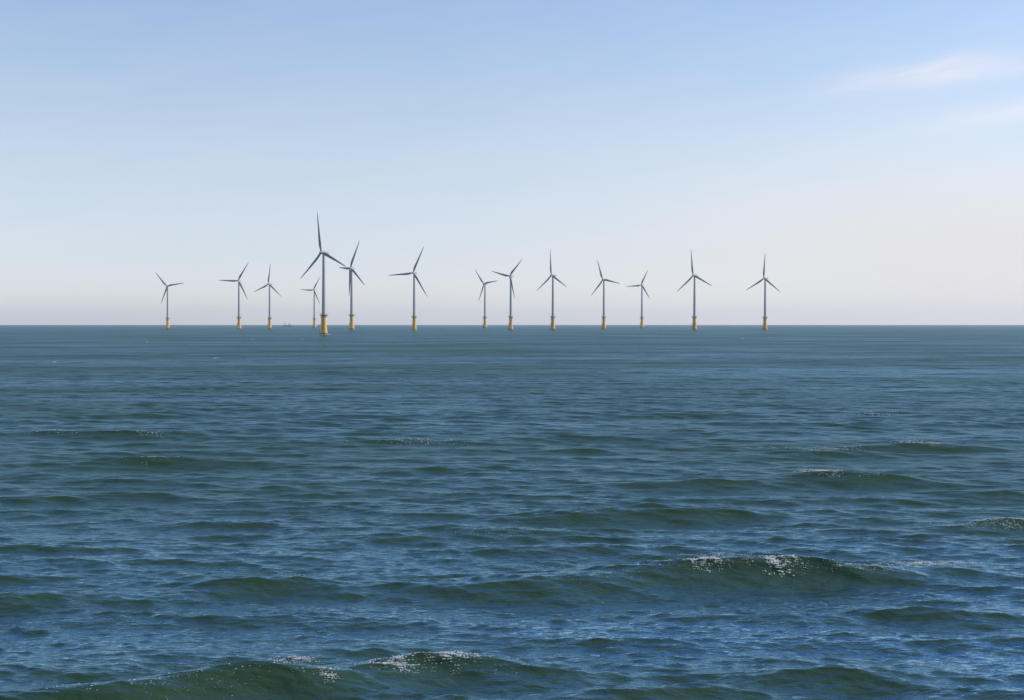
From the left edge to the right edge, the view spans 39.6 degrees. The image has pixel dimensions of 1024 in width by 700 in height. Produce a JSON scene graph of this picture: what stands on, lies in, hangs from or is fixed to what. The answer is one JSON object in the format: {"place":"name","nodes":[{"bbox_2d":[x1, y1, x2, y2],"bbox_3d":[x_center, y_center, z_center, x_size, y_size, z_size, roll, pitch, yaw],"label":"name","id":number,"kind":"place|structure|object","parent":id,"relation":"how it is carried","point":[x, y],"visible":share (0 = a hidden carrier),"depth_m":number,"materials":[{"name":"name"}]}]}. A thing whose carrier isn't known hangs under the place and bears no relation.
{"place":"outdoors","nodes":[
{"label":"outdoors","id":0,"kind":"place"},
{"bbox_2d":[0,325,1023,699],"bbox_3d":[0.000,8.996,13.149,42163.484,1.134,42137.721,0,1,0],"label":"water","id":1,"kind":"structure","parent":0,"point":[274,457],"depth_m":71.05,"materials":[{"name":"blue liquid"}]},
{"bbox_2d":[155,272,181,327],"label":"wind turbine","id":2,"kind":"object","parent":1,"relation":"in","point":[167,318],"visible":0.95,"depth_m":3172.63,"materials":[{"name":"paint"}]},
{"bbox_2d":[220,262,248,328],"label":"wind turbine","id":3,"kind":"object","parent":1,"relation":"in","point":[238,316],"visible":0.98,"depth_m":2937.49,"materials":[{"name":"paint"}]},
{"bbox_2d":[254,263,279,328],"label":"wind turbine","id":4,"kind":"object","parent":1,"relation":"in","point":[269,319],"visible":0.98,"depth_m":3110.42,"materials":[{"name":"paint"}]},
{"bbox_2d":[300,277,319,327],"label":"wind turbine","id":5,"kind":"object","parent":1,"relation":"in","point":[313,318],"visible":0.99,"depth_m":3869.78,"materials":[{"name":"paint"}]},
{"bbox_2d":[300,214,345,333],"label":"wind turbine","id":6,"kind":"object","parent":1,"relation":"in","point":[323,313],"visible":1,"depth_m":1299.37,"materials":[{"name":"grey paint"}]},
{"bbox_2d":[339,243,363,329],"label":"wind turbine","id":7,"kind":"object","parent":1,"relation":"in","point":[351,272],"visible":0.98,"depth_m":2516.88,"materials":[{"name":"paint"}]},
{"bbox_2d":[393,247,426,329],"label":"wind turbine","id":8,"kind":"object","parent":1,"relation":"in","point":[414,316],"visible":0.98,"depth_m":2202.65,"materials":[{"name":"paint"}]},
{"bbox_2d":[475,270,495,327],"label":"wind turbine","id":9,"kind":"object","parent":1,"relation":"in","point":[484,316],"visible":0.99,"depth_m":3777.36,"materials":[{"name":"paint"}]},
{"bbox_2d":[492,260,521,329],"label":"wind turbine","id":10,"kind":"object","parent":1,"relation":"in","point":[510,325],"visible":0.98,"depth_m":2440.06,"materials":[{"name":"paint"}]},
{"bbox_2d":[36,328,1022,699],"bbox_3d":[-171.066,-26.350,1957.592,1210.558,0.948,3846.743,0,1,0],"label":"foam","id":11,"kind":"object","parent":1,"relation":"on","point":[772,560],"visible":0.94,"depth_m":52.93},
{"bbox_2d":[539,252,564,329],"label":"wind turbine","id":12,"kind":"object","parent":1,"relation":"in","point":[552,327],"visible":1,"depth_m":2478.23,"materials":[{"name":"paint"}]},
{"bbox_2d":[592,260,619,328],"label":"wind turbine","id":13,"kind":"object","parent":1,"relation":"in","point":[603,318],"visible":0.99,"depth_m":2832.68,"materials":[{"name":"paint"}]},
{"bbox_2d":[626,270,648,327],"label":"wind turbine","id":14,"kind":"object","parent":1,"relation":"in","point":[642,317],"visible":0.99,"depth_m":3777.48,"materials":[{"name":"paint"}]},
{"bbox_2d":[678,253,711,329],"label":"wind turbine","id":15,"kind":"object","parent":1,"relation":"in","point":[694,325],"visible":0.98,"depth_m":2403.30,"materials":[{"name":"paint"}]},
{"bbox_2d":[747,258,779,329],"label":"wind turbine","id":16,"kind":"object","parent":1,"relation":"in","point":[764,325],"visible":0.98,"depth_m":2403.17,"materials":[{"name":"paint"}]},
{"bbox_2d":[0,0,1023,324],"label":"sky","id":17,"kind":"structure","parent":0,"point":[871,152],"materials":[{"name":"blue"}]}
]}

